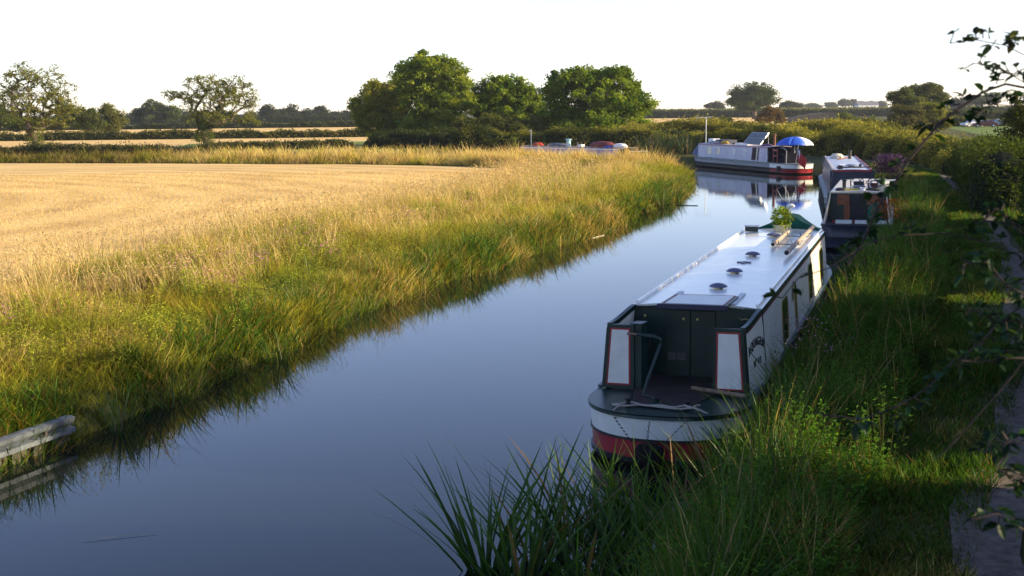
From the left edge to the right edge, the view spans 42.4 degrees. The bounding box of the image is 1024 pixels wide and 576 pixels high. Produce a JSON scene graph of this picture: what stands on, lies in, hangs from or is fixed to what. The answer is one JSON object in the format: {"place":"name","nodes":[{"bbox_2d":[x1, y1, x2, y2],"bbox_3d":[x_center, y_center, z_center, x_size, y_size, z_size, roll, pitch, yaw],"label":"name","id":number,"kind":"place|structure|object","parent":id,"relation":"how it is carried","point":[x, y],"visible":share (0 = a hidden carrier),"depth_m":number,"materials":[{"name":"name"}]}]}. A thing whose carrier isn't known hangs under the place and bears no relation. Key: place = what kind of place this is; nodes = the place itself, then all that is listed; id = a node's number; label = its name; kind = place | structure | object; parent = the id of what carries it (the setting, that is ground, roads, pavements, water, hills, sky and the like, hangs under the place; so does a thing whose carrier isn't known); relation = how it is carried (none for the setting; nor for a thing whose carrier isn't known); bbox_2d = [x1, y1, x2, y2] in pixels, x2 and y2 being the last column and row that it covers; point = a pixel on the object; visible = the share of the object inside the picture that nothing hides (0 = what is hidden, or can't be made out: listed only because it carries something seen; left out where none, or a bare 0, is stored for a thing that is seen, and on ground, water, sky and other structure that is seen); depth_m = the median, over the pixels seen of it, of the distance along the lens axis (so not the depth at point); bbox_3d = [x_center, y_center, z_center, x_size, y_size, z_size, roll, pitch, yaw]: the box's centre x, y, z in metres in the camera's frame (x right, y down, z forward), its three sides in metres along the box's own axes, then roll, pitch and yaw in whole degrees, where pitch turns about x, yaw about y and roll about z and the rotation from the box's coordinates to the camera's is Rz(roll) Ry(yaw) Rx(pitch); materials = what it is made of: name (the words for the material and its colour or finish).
{"place":"outdoors","nodes":[
{"label":"outdoors","id":0,"kind":"place"},
{"bbox_2d":[0,125,367,147],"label":"stubble field","id":1,"kind":"structure","parent":0,"point":[173,142],"depth_m":187.03,"materials":[{"name":"plant"}]},
{"bbox_2d":[0,106,24,132],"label":"field tree","id":2,"kind":"object","parent":1,"relation":"on","point":[8,123],"visible":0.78,"depth_m":231.38,"materials":[{"name":"green plant"}]},
{"bbox_2d":[0,59,81,146],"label":"ash tree","id":3,"kind":"object","parent":1,"relation":"on","point":[60,104],"visible":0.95,"depth_m":137.09,"materials":[{"name":"green plant"}]},
{"bbox_2d":[68,104,110,132],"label":"willow tree","id":4,"kind":"object","parent":1,"relation":"on","point":[92,122],"visible":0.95,"depth_m":223.47,"materials":[{"name":"green plant"}]},
{"bbox_2d":[98,102,129,132],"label":"willow tree","id":5,"kind":"object","parent":1,"relation":"on","point":[116,119],"visible":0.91,"depth_m":225.36,"materials":[{"name":"green plant"}]},
{"bbox_2d":[1,120,379,130],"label":"hedge","id":6,"kind":"object","parent":1,"relation":"on","point":[294,124],"visible":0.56,"depth_m":323.30,"materials":[{"name":"green plant"}]},
{"bbox_2d":[159,73,261,146],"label":"ash tree","id":7,"kind":"object","parent":1,"relation":"on","point":[211,120],"visible":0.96,"depth_m":138.16,"materials":[{"name":"green plant"}]},
{"bbox_2d":[0,163,519,280],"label":"stubble field","id":8,"kind":"structure","parent":0,"point":[60,169],"depth_m":63.59,"materials":[{"name":"plant"}]},
{"bbox_2d":[180,141,404,152],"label":"green strip","id":9,"kind":"object","parent":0,"point":[357,144],"visible":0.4,"depth_m":143.38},
{"bbox_2d":[346,78,411,141],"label":"ash tree","id":10,"kind":"object","parent":9,"relation":"on","point":[373,105],"visible":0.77,"depth_m":148.65,"materials":[{"name":"green plant"}]},
{"bbox_2d":[0,162,853,575],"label":"water","id":11,"kind":"structure","parent":0,"point":[280,468],"depth_m":17.75,"materials":[{"name":"blue liquid"}]},
{"bbox_2d":[73,382,146,437],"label":"sedge clump","id":12,"kind":"object","parent":11,"relation":"in","point":[113,425],"visible":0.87,"depth_m":18.18,"materials":[{"name":"plant"}]},
{"bbox_2d":[134,368,210,411],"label":"sedge clump","id":13,"kind":"object","parent":11,"relation":"in","point":[164,404],"visible":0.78,"depth_m":19.61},
{"bbox_2d":[255,325,298,364],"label":"sedge clump","id":14,"kind":"object","parent":11,"relation":"in","point":[278,358],"visible":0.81,"depth_m":23.13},
{"bbox_2d":[367,437,596,575],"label":"reed clump","id":15,"kind":"object","parent":11,"relation":"in","point":[459,537],"visible":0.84,"depth_m":12.56,"materials":[{"name":"plant"}]},
{"bbox_2d":[406,485,618,575],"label":"reed clump","id":16,"kind":"object","parent":11,"relation":"in","point":[535,553],"visible":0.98,"depth_m":11.84,"materials":[{"name":"plant"}]},
{"bbox_2d":[443,424,629,562],"bbox_3d":[0.261,2.048,12.791,2.016,1.458,1.601,-1,8,0],"label":"reed clump","id":17,"kind":"object","parent":11,"relation":"in","point":[530,541],"visible":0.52,"depth_m":12.78,"materials":[{"name":"plant"}]},
{"bbox_2d":[456,435,668,546],"bbox_3d":[0.607,2.064,13.164,2.014,1.320,1.912,3,9,26],"label":"reed clump","id":18,"kind":"object","parent":11,"relation":"in","point":[586,526],"visible":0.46,"depth_m":13.25,"materials":[{"name":"plant"}]},
{"bbox_2d":[477,477,685,575],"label":"reed clump","id":19,"kind":"object","parent":11,"relation":"in","point":[572,570],"visible":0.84,"depth_m":11.99,"materials":[{"name":"plant"}]},
{"bbox_2d":[519,145,647,156],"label":"narrowboat","id":20,"kind":"object","parent":11,"relation":"on","point":[603,149],"visible":0.07,"depth_m":92.44,"materials":[{"name":"blue paint"}]},
{"bbox_2d":[514,438,658,537],"bbox_3d":[0.664,2.088,13.583,1.892,1.158,1.676,-1,8,0],"label":"reed clump","id":21,"kind":"object","parent":11,"relation":"in","point":[608,490],"visible":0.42,"depth_m":13.72,"materials":[{"name":"plant"}]},
{"bbox_2d":[503,469,700,575],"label":"reed clump","id":22,"kind":"object","parent":11,"relation":"in","point":[589,545],"visible":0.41,"depth_m":12.69,"materials":[{"name":"plant"}]},
{"bbox_2d":[542,455,729,575],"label":"reed clump","id":23,"kind":"object","parent":11,"relation":"in","point":[610,522],"visible":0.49,"depth_m":12.53,"materials":[{"name":"plant"}]},
{"bbox_2d":[555,421,735,532],"bbox_3d":[1.361,2.030,13.796,1.862,1.202,1.950,-1,8,0],"label":"reed clump","id":24,"kind":"object","parent":11,"relation":"in","point":[617,501],"visible":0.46,"depth_m":13.75,"materials":[{"name":"plant"}]},
{"bbox_2d":[637,131,675,159],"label":"bulrush clump","id":25,"kind":"object","parent":11,"relation":"in","point":[659,146],"visible":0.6,"depth_m":108.74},
{"bbox_2d":[600,439,736,552],"bbox_3d":[1.722,2.124,13.140,1.567,1.184,1.717,2,8,20],"label":"reed clump","id":26,"kind":"object","parent":11,"relation":"in","point":[661,495],"visible":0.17,"depth_m":13.21,"materials":[{"name":"plant"}]},
{"bbox_2d":[668,133,709,154],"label":"bulrush clump","id":27,"kind":"object","parent":11,"relation":"in","point":[684,148],"visible":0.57,"depth_m":110.13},
{"bbox_2d":[588,213,831,468],"bbox_3d":[4.243,0.337,23.750,2.128,2.402,16.660,2,8,18],"label":"narrowboat","id":28,"kind":"object","parent":11,"relation":"on","point":[670,339],"visible":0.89,"depth_m":17.90,"materials":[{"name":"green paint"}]},
{"bbox_2d":[613,417,685,469],"bbox_3d":[1.609,1.889,15.829,0.899,0.575,0.403,2,8,18],"label":"rope fender","id":29,"kind":"object","parent":28,"relation":"hanging from","point":[641,448],"visible":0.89,"depth_m":15.68,"materials":[{"name":"grey"}]},
{"bbox_2d":[666,310,690,376],"bbox_3d":[2.280,0.757,18.091,0.331,0.920,0.041,2,8,18],"label":"door","id":30,"kind":"structure","parent":28,"relation":"in","point":[678,322],"depth_m":18.09,"materials":[{"name":"green paint"}]},
{"bbox_2d":[612,401,746,423],"bbox_3d":[2.429,1.553,16.040,2.515,0.267,0.356,1,8,14],"label":"mooring rope","id":31,"kind":"object","parent":28,"relation":"attached to","point":[617,405],"visible":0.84,"depth_m":16.21,"materials":[{"name":"beige"}]},
{"bbox_2d":[691,310,715,377],"bbox_3d":[2.604,0.768,17.988,0.331,0.920,0.041,2,8,18],"label":"door","id":32,"kind":"structure","parent":28,"relation":"in","point":[702,322],"depth_m":17.99,"materials":[{"name":"green paint"}]},
{"bbox_2d":[691,386,748,398],"bbox_3d":[2.664,1.337,16.946,0.861,0.066,0.056,7,11,43],"label":"wooden shaft","id":33,"kind":"object","parent":28,"relation":"on","point":[708,390],"visible":0.81,"depth_m":16.94,"materials":[{"name":"brown wood"}]},
{"bbox_2d":[770,206,794,231],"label":"potted plant","id":34,"kind":"object","parent":28,"relation":"on","point":[781,225],"visible":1,"depth_m":28.00,"materials":[{"name":"green plant"}]},
{"bbox_2d":[781,295,789,344],"bbox_3d":[4.222,0.493,20.393,0.086,0.710,0.898,2,8,18],"label":"window","id":35,"kind":"structure","parent":28,"relation":"in","point":[784,303],"depth_m":20.41,"materials":[{"name":"black glass"}]},
{"bbox_2d":[772,232,809,244],"bbox_3d":[5.525,-0.951,26.078,0.565,0.148,1.668,2,8,18],"label":"pole rack","id":36,"kind":"object","parent":28,"relation":"attached to","point":[791,240],"visible":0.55,"depth_m":25.37,"materials":[{"name":"grey"}]},
{"bbox_2d":[784,225,814,254],"bbox_3d":[5.665,-0.964,25.891,0.090,0.086,5.215,2,8,18],"label":"boat pole","id":37,"kind":"object","parent":36,"relation":"on","point":[788,250],"visible":1,"depth_m":25.29,"materials":[{"name":"brown wood"}]},
{"bbox_2d":[668,383,799,446],"bbox_3d":[3.070,1.743,15.879,2.098,1.181,1.573,5,10,37],"label":"reed clump","id":38,"kind":"object","parent":11,"relation":"in","point":[727,419],"visible":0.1,"depth_m":16.00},
{"bbox_2d":[691,143,813,174],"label":"narrowboat","id":39,"kind":"object","parent":11,"relation":"on","point":[756,158],"visible":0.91,"depth_m":91.16,"materials":[{"name":"beige paint"}]},
{"bbox_2d":[744,132,768,144],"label":"solar panel","id":40,"kind":"object","parent":39,"relation":"on","point":[755,138],"visible":0.92,"depth_m":91.57,"materials":[{"name":"glass"}]},
{"bbox_2d":[776,137,813,152],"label":"umbrella","id":41,"kind":"object","parent":39,"relation":"on","point":[792,141],"visible":0.99,"depth_m":86.82,"materials":[{"name":"blue fabric"}]},
{"bbox_2d":[818,156,874,208],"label":"narrowboat","id":42,"kind":"object","parent":11,"relation":"on","point":[830,176],"visible":0.48,"depth_m":57.06,"materials":[{"name":"green paint"}]},
{"bbox_2d":[821,179,893,250],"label":"narrowboat","id":43,"kind":"object","parent":11,"relation":"on","point":[845,213],"visible":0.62,"depth_m":40.98,"materials":[{"name":"blue paint"}]},
{"bbox_2d":[850,195,865,219],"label":"doorway","id":44,"kind":"structure","parent":43,"relation":"in","point":[856,212],"depth_m":41.04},
{"bbox_2d":[868,153,910,179],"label":"loosestrife clump","id":45,"kind":"object","parent":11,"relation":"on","point":[886,158],"visible":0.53,"depth_m":63.12,"materials":[{"name":"purple plant"}]},
{"bbox_2d":[0,109,1023,575],"bbox_3d":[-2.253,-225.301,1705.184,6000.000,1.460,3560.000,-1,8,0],"label":"ground","id":46,"kind":"structure","parent":0,"point":[818,163],"depth_m":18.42,"materials":[{"name":"plant"}]},
{"bbox_2d":[0,415,75,468],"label":"bank edging","id":47,"kind":"object","parent":46,"relation":"on","point":[8,440],"visible":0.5,"depth_m":16.92,"materials":[{"name":"metal"}]},
{"bbox_2d":[0,139,208,157],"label":"bramble bank","id":48,"kind":"structure","parent":46,"relation":"on","point":[47,148],"depth_m":118.85,"materials":[{"name":"green plant"}]},
{"bbox_2d":[129,98,184,123],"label":"oak tree","id":49,"kind":"object","parent":46,"relation":"on","point":[151,111],"visible":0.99,"depth_m":439.53,"materials":[{"name":"green plant"}]},
{"bbox_2d":[0,127,370,140],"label":"hedge","id":50,"kind":"object","parent":46,"relation":"on","point":[114,134],"visible":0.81,"depth_m":194.07,"materials":[{"name":"green plant"}]},
{"bbox_2d":[21,114,353,125],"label":"hedge","id":51,"kind":"object","parent":46,"relation":"on","point":[288,119],"visible":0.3,"depth_m":468.33,"materials":[{"name":"green plant"}]},
{"bbox_2d":[193,267,244,307],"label":"willowherb plant","id":52,"kind":"object","parent":46,"relation":"on","point":[231,281],"visible":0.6,"depth_m":25.94,"materials":[{"name":"green plant"}]},
{"bbox_2d":[219,250,269,285],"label":"willowherb plant","id":53,"kind":"object","parent":46,"relation":"on","point":[260,272],"visible":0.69,"depth_m":29.32,"materials":[{"name":"green plant"}]},
{"bbox_2d":[254,103,281,118],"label":"distant tree","id":54,"kind":"object","parent":46,"relation":"on","point":[268,110],"visible":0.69,"depth_m":553.71,"materials":[{"name":"green plant"}]},
{"bbox_2d":[193,136,355,150],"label":"bramble bank","id":55,"kind":"structure","parent":46,"relation":"on","point":[270,144],"depth_m":133.31,"materials":[{"name":"green plant"}]},
{"bbox_2d":[262,216,320,257],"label":"willowherb plant","id":56,"kind":"object","parent":46,"relation":"on","point":[294,237],"visible":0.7,"depth_m":34.06,"materials":[{"name":"green plant"}]},
{"bbox_2d":[302,240,342,272],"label":"willowherb plant","id":57,"kind":"object","parent":46,"relation":"on","point":[327,260],"visible":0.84,"depth_m":31.24,"materials":[{"name":"green plant"}]},
{"bbox_2d":[0,158,683,385],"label":"bank weeds","id":58,"kind":"object","parent":46,"relation":"on","point":[380,246],"visible":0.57,"depth_m":28.19,"materials":[{"name":"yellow plant"}]},
{"bbox_2d":[0,139,692,172],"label":"bank grass","id":59,"kind":"structure","parent":46,"relation":"on","point":[469,158],"depth_m":97.89,"materials":[{"name":"plant"}]},
{"bbox_2d":[0,153,704,490],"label":"bank grass","id":60,"kind":"structure","parent":46,"relation":"on","point":[488,251],"depth_m":29.81,"materials":[{"name":"plant"}]},
{"bbox_2d":[86,169,696,429],"bbox_3d":[0.503,-1.949,42.855,3.740,1.363,65.967,2,8,17],"label":"bank sedge","id":61,"kind":"object","parent":46,"relation":"on","point":[375,306],"visible":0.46,"depth_m":28.91,"materials":[{"name":"plant"}]},
{"bbox_2d":[385,48,479,130],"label":"ash tree","id":62,"kind":"object","parent":46,"relation":"on","point":[439,86],"visible":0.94,"depth_m":143.34,"materials":[{"name":"green plant"}]},
{"bbox_2d":[432,110,550,133],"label":"bush","id":63,"kind":"object","parent":46,"relation":"on","point":[502,121],"visible":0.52,"depth_m":139.08,"materials":[{"name":"green plant"}]},
{"bbox_2d":[466,72,548,121],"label":"sycamore tree","id":64,"kind":"object","parent":46,"relation":"on","point":[520,98],"visible":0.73,"depth_m":146.33,"materials":[{"name":"green plant"}]},
{"bbox_2d":[363,127,704,148],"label":"bush row","id":65,"kind":"object","parent":46,"relation":"on","point":[398,137],"visible":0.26,"depth_m":132.56,"materials":[{"name":"green plant"}]},
{"bbox_2d":[533,63,660,131],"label":"oak tree","id":66,"kind":"object","parent":46,"relation":"on","point":[594,98],"visible":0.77,"depth_m":139.23,"materials":[{"name":"green plant"}]},
{"bbox_2d":[618,469,700,548],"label":"reed clump","id":67,"kind":"object","parent":46,"relation":"on","point":[678,498],"visible":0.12,"depth_m":12.44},
{"bbox_2d":[637,415,782,507],"bbox_3d":[2.160,1.953,14.336,1.847,1.196,1.855,-1,8,0],"label":"reed clump","id":68,"kind":"object","parent":46,"relation":"on","point":[689,471],"visible":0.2,"depth_m":14.44,"materials":[{"name":"plant"}]},
{"bbox_2d":[445,119,993,174],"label":"hedge","id":69,"kind":"object","parent":46,"relation":"on","point":[931,153],"visible":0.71,"depth_m":108.17,"materials":[{"name":"green plant"}]},
{"bbox_2d":[549,192,922,575],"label":"bank sedge","id":70,"kind":"object","parent":46,"relation":"on","point":[704,557],"visible":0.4,"depth_m":12.29,"materials":[{"name":"plant"}]},
{"bbox_2d":[723,81,781,118],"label":"oak tree","id":71,"kind":"object","parent":46,"relation":"on","point":[752,98],"visible":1,"depth_m":433.36,"materials":[{"name":"green plant"}]},
{"bbox_2d":[613,112,935,136],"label":"hedge","id":72,"kind":"object","parent":46,"relation":"on","point":[710,125],"visible":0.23,"depth_m":128.64,"materials":[{"name":"green plant"}]},
{"bbox_2d":[623,172,955,575],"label":"verge weeds","id":73,"kind":"object","parent":46,"relation":"on","point":[891,334],"visible":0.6,"depth_m":14.20,"materials":[{"name":"green plant"}]},
{"bbox_2d":[770,312,855,390],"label":"willowherb plant","id":74,"kind":"object","parent":46,"relation":"on","point":[802,342],"visible":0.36,"depth_m":18.36,"materials":[{"name":"green plant"}]},
{"bbox_2d":[620,105,1011,116],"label":"crop strip","id":75,"kind":"object","parent":46,"relation":"on","point":[811,108],"visible":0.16,"depth_m":612.15,"materials":[{"name":"beige plant"}]},
{"bbox_2d":[786,113,867,122],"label":"canal bridge","id":76,"kind":"structure","parent":46,"relation":"on","point":[811,116],"depth_m":297.62,"materials":[{"name":"brick"}]},
{"bbox_2d":[644,106,1012,117],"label":"hedge","id":77,"kind":"object","parent":46,"relation":"on","point":[869,112],"visible":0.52,"depth_m":508.02,"materials":[{"name":"green plant"}]},
{"bbox_2d":[864,197,912,232],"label":"dock plant","id":78,"kind":"object","parent":46,"relation":"on","point":[891,210],"visible":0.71,"depth_m":36.79,"materials":[{"name":"brown plant"}]},
{"bbox_2d":[762,220,1023,301],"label":"bramble cane","id":79,"kind":"object","parent":46,"relation":"on","point":[772,292],"visible":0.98,"depth_m":3.69,"materials":[{"name":"green plant"}]},
{"bbox_2d":[885,85,927,108],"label":"copse tree","id":80,"kind":"object","parent":46,"relation":"on","point":[901,95],"visible":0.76,"depth_m":202.26,"materials":[{"name":"green plant"}]},
{"bbox_2d":[883,103,934,131],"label":"copse tree","id":81,"kind":"object","parent":46,"relation":"on","point":[904,115],"visible":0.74,"depth_m":169.80,"materials":[{"name":"green plant"}]},
{"bbox_2d":[813,283,1023,440],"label":"bramble cane","id":82,"kind":"object","parent":46,"relation":"on","point":[864,426],"visible":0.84,"depth_m":3.48,"materials":[{"name":"green plant"}]},
{"bbox_2d":[837,68,1023,271],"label":"bramble cane","id":83,"kind":"object","parent":46,"relation":"on","point":[887,191],"visible":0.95,"depth_m":3.92,"materials":[{"name":"green plant"}]},
{"bbox_2d":[908,82,952,106],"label":"copse tree","id":84,"kind":"object","parent":46,"relation":"on","point":[934,93],"visible":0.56,"depth_m":211.80,"materials":[{"name":"green plant"}]},
{"bbox_2d":[916,101,952,133],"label":"copse tree","id":85,"kind":"object","parent":46,"relation":"on","point":[932,114],"visible":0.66,"depth_m":177.70,"materials":[{"name":"green plant"}]},
{"bbox_2d":[945,108,1005,118],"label":"hedge","id":86,"kind":"object","parent":46,"relation":"on","point":[991,114],"visible":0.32,"depth_m":294.51,"materials":[{"name":"green plant"}]},
{"bbox_2d":[934,341,1023,372],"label":"bramble cane","id":87,"kind":"object","parent":46,"relation":"on","point":[983,352],"visible":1,"depth_m":3.15,"materials":[{"name":"green plant"}]},
{"bbox_2d":[934,360,1023,460],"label":"bramble cane","id":88,"kind":"object","parent":46,"relation":"on","point":[935,457],"visible":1,"depth_m":3.27,"materials":[{"name":"brown plant"}]},
{"bbox_2d":[944,125,1023,214],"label":"hedge","id":89,"kind":"object","parent":46,"relation":"on","point":[982,168],"visible":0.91,"depth_m":47.01,"materials":[{"name":"green plant"}]},
{"bbox_2d":[946,26,1023,56],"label":"bramble cane","id":90,"kind":"object","parent":46,"relation":"on","point":[1010,37],"visible":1,"depth_m":3.54,"materials":[{"name":"green plant"}]},
{"bbox_2d":[950,247,1023,309],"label":"bramble cane","id":91,"kind":"object","parent":46,"relation":"on","point":[986,261],"visible":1,"depth_m":3.32,"materials":[{"name":"green plant"}]},
{"bbox_2d":[957,52,1023,82],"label":"bramble cane","id":92,"kind":"object","parent":46,"relation":"on","point":[996,66],"visible":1,"depth_m":3.69,"materials":[{"name":"green plant"}]},
{"bbox_2d":[958,300,1023,340],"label":"bramble cane","id":93,"kind":"object","parent":46,"relation":"on","point":[966,317],"visible":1,"depth_m":3.33,"materials":[{"name":"green plant"}]},
{"bbox_2d":[962,507,1023,538],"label":"bramble cane","id":94,"kind":"object","parent":46,"relation":"on","point":[989,525],"visible":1,"depth_m":3.00,"materials":[{"name":"green plant"}]},
{"bbox_2d":[964,89,1023,124],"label":"bramble cane","id":95,"kind":"object","parent":46,"relation":"on","point":[969,116],"visible":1,"depth_m":3.85,"materials":[{"name":"green plant"}]},
{"bbox_2d":[967,426,1023,466],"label":"bramble cane","id":96,"kind":"object","parent":46,"relation":"on","point":[988,435],"visible":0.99,"depth_m":3.08,"materials":[{"name":"green plant"}]},
{"bbox_2d":[968,199,1023,239],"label":"bramble cane","id":97,"kind":"object","parent":46,"relation":"on","point":[1006,221],"visible":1,"depth_m":3.61,"materials":[{"name":"green plant"}]},
{"bbox_2d":[991,455,1023,498],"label":"bramble cane","id":98,"kind":"object","parent":46,"relation":"on","point":[1017,485],"visible":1,"depth_m":2.98,"materials":[{"name":"green plant"}]},
{"bbox_2d":[993,95,1023,147],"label":"elder bush","id":99,"kind":"object","parent":46,"relation":"on","point":[1016,115],"visible":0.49,"depth_m":51.35,"materials":[{"name":"green plant"}]},
{"bbox_2d":[1013,148,1023,225],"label":"hedge","id":100,"kind":"object","parent":46,"relation":"on","point":[1021,205],"visible":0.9,"depth_m":40.75,"materials":[{"name":"green plant"}]},
{"bbox_2d":[0,0,1023,115],"label":"sky","id":101,"kind":"structure","parent":0,"point":[309,54],"materials":[{"name":"white"}]},
{"bbox_2d":[645,118,786,124],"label":"distant stubble field","id":102,"kind":"structure","parent":0,"point":[735,120],"depth_m":429.39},
{"bbox_2d":[753,106,786,124],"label":"hawthorn bush","id":103,"kind":"object","parent":102,"relation":"on","point":[769,113],"visible":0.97,"depth_m":281.76,"materials":[{"name":"green plant"}]},
{"bbox_2d":[806,156,1023,575],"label":"footpath","id":104,"kind":"structure","parent":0,"point":[995,554],"depth_m":12.45,"materials":[{"name":"gravel"}]},
{"bbox_2d":[950,126,1010,135],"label":"green meadow","id":105,"kind":"structure","parent":0,"point":[979,129],"depth_m":209.37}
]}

